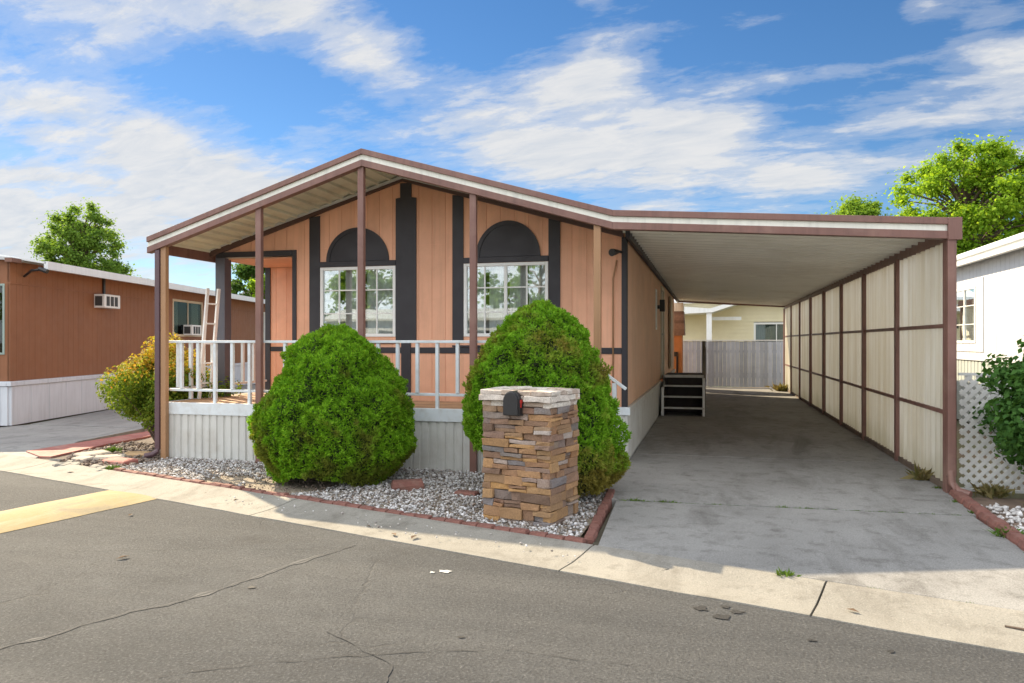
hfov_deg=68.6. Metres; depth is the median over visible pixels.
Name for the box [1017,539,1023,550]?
edging brick
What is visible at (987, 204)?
maple tree
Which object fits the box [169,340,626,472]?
porch deck
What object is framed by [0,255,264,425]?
mobile home
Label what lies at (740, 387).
back yard
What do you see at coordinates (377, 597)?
road
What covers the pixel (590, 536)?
edging brick
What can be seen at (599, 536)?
driveway joint soil
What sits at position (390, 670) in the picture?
road crack
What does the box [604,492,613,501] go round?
edging brick
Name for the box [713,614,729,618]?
oil spot
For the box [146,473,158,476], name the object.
edging brick
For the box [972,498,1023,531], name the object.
side bed soil
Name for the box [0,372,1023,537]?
ground
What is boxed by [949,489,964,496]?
edging brick
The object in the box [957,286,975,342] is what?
window
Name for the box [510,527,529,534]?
edging brick
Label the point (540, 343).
conifer shrub
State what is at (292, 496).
edging brick
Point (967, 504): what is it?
edging brick
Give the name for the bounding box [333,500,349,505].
edging brick
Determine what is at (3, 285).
window
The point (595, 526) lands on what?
edging brick
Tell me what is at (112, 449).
weed
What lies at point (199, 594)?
road crack edge
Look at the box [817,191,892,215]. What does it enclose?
broadleaf tree
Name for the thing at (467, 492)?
stone block
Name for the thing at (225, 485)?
edging brick
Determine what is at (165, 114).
sky
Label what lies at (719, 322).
house
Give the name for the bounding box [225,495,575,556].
spilled gravel
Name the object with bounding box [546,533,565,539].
edging brick
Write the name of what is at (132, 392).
leafy bush
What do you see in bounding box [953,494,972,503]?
edging brick
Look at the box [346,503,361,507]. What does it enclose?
edging brick
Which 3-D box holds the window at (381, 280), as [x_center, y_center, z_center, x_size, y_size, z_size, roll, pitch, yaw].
[-2.278,-0.590,11.196,1.220,1.040,0.144,0,0,15]
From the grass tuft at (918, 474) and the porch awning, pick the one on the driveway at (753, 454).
the grass tuft at (918, 474)
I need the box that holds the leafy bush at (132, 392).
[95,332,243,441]
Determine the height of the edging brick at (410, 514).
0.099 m
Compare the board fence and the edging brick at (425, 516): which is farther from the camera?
the board fence
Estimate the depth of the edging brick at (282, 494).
7.86 m
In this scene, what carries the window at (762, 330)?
in the house
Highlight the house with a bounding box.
[674,299,783,372]
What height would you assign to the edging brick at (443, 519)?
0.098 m
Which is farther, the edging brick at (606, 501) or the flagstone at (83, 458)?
the flagstone at (83, 458)
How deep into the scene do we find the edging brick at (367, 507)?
7.24 m
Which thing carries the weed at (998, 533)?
on the driveway at (753, 454)
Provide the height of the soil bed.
0.001 m
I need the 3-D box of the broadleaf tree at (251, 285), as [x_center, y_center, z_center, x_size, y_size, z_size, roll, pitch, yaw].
[-12.794,-1.355,40.027,2.881,6.256,2.917,0,0,-34]
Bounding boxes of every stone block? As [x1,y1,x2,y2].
[391,478,424,491]
[454,489,479,497]
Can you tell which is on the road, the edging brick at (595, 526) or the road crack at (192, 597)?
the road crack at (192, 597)
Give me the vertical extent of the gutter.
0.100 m
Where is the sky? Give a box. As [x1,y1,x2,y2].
[0,0,1023,293]
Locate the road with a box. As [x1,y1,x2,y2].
[0,471,1023,682]
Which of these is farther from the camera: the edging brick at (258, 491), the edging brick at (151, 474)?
the edging brick at (151, 474)
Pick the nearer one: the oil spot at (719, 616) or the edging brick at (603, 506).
the oil spot at (719, 616)
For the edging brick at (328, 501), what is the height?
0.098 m
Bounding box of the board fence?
[683,340,782,386]
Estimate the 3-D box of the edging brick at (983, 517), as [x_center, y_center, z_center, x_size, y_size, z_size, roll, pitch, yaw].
[4.330,1.631,6.806,0.136,0.133,0.266,1,-1,19]
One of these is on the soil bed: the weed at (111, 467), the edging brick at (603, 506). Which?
the weed at (111, 467)
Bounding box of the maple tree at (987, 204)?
[881,130,1023,254]
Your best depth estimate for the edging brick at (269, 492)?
7.94 m
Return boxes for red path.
[26,431,150,457]
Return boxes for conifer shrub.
[246,322,417,487]
[461,298,631,499]
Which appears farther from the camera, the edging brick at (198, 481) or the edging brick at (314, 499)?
the edging brick at (198, 481)
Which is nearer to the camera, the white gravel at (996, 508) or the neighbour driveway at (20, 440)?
the white gravel at (996, 508)
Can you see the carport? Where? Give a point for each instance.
(868, 303)
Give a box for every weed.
[104,446,122,452]
[106,464,121,469]
[774,567,800,576]
[980,524,1023,537]
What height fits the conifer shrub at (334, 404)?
1.941 m
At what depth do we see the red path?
11.68 m
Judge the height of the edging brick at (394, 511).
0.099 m
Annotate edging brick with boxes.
[114,468,125,471]
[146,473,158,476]
[155,474,167,477]
[163,475,176,478]
[191,479,204,483]
[210,482,223,486]
[220,483,234,487]
[231,486,244,489]
[242,488,255,491]
[251,489,265,493]
[263,491,274,494]
[273,492,289,496]
[284,495,298,497]
[296,495,311,499]
[308,497,323,502]
[321,500,334,503]
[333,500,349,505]
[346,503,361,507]
[359,505,375,510]
[373,508,388,512]
[386,509,404,514]
[401,512,417,516]
[415,514,432,518]
[431,517,447,521]
[445,518,463,523]
[462,521,478,525]
[476,523,495,528]
[494,526,511,531]
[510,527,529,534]
[529,531,547,536]
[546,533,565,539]
[564,535,585,542]
[584,529,597,545]
[588,523,599,532]
[591,515,602,528]
[596,509,605,523]
[597,503,608,516]
[601,498,611,511]
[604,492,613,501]
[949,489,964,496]
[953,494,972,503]
[962,500,979,509]
[969,505,990,518]
[978,512,996,524]
[986,516,1008,530]
[996,524,1019,535]
[1005,532,1023,544]
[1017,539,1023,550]
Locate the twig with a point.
(1013, 627)
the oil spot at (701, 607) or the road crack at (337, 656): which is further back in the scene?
the oil spot at (701, 607)
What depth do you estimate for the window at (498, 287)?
10.65 m
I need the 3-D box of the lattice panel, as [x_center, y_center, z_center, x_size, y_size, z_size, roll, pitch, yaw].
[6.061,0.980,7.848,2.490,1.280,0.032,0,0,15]
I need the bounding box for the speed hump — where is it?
[0,490,155,532]
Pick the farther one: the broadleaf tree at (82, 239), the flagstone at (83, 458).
the broadleaf tree at (82, 239)
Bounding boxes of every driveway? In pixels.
[0,385,254,457]
[599,388,1023,610]
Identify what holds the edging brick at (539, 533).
on the ground at (979, 471)
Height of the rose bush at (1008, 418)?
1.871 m
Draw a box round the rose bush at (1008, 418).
[969,338,1023,473]
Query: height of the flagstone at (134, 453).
0.090 m
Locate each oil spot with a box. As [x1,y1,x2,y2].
[693,605,707,610]
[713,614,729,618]
[731,609,744,613]
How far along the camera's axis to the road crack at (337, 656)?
3.98 m
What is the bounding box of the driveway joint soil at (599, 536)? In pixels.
[592,504,614,544]
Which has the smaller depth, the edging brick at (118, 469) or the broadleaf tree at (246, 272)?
the edging brick at (118, 469)
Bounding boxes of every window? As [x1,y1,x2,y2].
[0,284,4,354]
[172,299,202,336]
[320,266,395,336]
[464,261,547,336]
[655,289,656,329]
[754,322,782,343]
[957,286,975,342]
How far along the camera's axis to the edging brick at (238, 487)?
8.21 m
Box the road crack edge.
[0,545,353,648]
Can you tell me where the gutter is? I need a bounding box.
[0,453,1023,654]
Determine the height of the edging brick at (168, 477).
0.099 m
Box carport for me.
[613,210,972,496]
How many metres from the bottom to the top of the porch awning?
4.134 m
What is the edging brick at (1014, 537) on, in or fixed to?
on the ground at (979, 471)
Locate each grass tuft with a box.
[765,382,788,391]
[900,460,934,480]
[970,481,1015,499]
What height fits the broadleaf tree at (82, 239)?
8.533 m
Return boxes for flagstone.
[71,455,94,462]
[73,450,111,456]
[93,454,126,459]
[102,457,137,464]
[123,451,150,456]
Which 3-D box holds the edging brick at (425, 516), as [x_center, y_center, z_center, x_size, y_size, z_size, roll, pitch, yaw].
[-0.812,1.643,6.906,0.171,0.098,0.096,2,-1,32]
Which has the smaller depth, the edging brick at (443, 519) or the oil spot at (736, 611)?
the oil spot at (736, 611)
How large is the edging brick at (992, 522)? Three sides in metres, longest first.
0.268 x 0.134 x 0.132 m
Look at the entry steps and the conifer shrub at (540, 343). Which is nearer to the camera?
the conifer shrub at (540, 343)
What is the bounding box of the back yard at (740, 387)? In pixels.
[706,387,772,388]
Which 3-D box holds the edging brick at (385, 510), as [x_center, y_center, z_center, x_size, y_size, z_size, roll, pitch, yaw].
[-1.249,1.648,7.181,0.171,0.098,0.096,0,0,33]
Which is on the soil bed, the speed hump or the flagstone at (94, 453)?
the flagstone at (94, 453)
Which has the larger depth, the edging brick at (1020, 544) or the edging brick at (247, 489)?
the edging brick at (247, 489)
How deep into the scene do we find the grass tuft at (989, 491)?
7.87 m
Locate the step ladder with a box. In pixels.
[197,288,220,398]
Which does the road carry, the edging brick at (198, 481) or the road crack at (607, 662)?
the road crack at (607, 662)
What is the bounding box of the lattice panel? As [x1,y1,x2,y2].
[958,373,1023,493]
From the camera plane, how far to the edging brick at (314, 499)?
7.60 m
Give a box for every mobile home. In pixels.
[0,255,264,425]
[210,176,675,459]
[957,232,1023,427]
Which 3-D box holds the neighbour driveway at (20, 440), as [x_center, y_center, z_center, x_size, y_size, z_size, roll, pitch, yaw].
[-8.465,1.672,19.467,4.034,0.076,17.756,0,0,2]
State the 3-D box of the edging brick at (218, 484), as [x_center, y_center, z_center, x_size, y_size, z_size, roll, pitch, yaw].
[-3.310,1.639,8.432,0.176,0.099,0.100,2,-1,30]
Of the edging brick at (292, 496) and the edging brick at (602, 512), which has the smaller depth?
the edging brick at (602, 512)
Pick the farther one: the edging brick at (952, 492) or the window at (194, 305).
the window at (194, 305)
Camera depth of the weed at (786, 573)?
5.18 m
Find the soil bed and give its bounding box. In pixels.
[36,437,160,469]
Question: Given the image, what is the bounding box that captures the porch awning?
[144,148,623,472]
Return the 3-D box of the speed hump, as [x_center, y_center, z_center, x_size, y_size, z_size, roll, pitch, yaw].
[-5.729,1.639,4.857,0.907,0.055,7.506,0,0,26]
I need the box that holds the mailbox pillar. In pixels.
[479,386,579,528]
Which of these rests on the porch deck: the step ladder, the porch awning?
the step ladder
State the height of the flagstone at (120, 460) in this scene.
0.087 m
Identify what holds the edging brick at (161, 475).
on the ground at (979, 471)
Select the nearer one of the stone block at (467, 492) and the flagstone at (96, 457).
the stone block at (467, 492)
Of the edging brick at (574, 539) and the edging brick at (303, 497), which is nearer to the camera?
the edging brick at (574, 539)
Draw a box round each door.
[661,286,663,377]
[669,296,672,368]
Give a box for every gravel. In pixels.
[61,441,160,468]
[119,457,613,536]
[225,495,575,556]
[982,503,1023,531]
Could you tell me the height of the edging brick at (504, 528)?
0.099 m
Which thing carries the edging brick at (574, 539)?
on the ground at (979, 471)
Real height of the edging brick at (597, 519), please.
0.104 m
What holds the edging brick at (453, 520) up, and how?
on the ground at (979, 471)
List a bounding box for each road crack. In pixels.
[1,546,350,647]
[158,649,507,677]
[326,631,392,682]
[511,649,695,682]
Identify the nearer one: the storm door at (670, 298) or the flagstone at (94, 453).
the flagstone at (94, 453)
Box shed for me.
[661,303,684,380]
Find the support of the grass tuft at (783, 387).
on the ground at (979, 471)
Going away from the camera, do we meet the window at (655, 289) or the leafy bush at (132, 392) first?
the leafy bush at (132, 392)
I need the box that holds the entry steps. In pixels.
[661,341,705,415]
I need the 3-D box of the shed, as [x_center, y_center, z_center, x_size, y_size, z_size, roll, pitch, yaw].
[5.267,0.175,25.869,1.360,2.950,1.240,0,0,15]
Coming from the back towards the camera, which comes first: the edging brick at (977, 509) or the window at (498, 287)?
the window at (498, 287)
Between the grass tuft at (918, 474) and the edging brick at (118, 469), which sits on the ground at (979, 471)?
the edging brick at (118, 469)
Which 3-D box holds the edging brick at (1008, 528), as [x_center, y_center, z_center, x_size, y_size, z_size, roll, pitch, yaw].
[4.162,1.622,6.293,0.134,0.132,0.268,1,-1,19]
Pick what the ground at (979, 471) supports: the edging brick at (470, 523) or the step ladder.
the edging brick at (470, 523)
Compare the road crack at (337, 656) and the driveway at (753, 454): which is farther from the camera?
the driveway at (753, 454)
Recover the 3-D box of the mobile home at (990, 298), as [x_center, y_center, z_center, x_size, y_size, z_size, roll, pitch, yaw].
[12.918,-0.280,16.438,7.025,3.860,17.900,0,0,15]
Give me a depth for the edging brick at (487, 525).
6.52 m
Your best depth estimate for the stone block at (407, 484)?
8.23 m
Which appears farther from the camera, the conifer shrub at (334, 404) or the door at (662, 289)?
the door at (662, 289)
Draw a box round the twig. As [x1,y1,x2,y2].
[1005,625,1023,630]
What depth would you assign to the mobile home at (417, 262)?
10.91 m
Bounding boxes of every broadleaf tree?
[24,196,147,278]
[231,263,264,296]
[244,277,264,298]
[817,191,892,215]

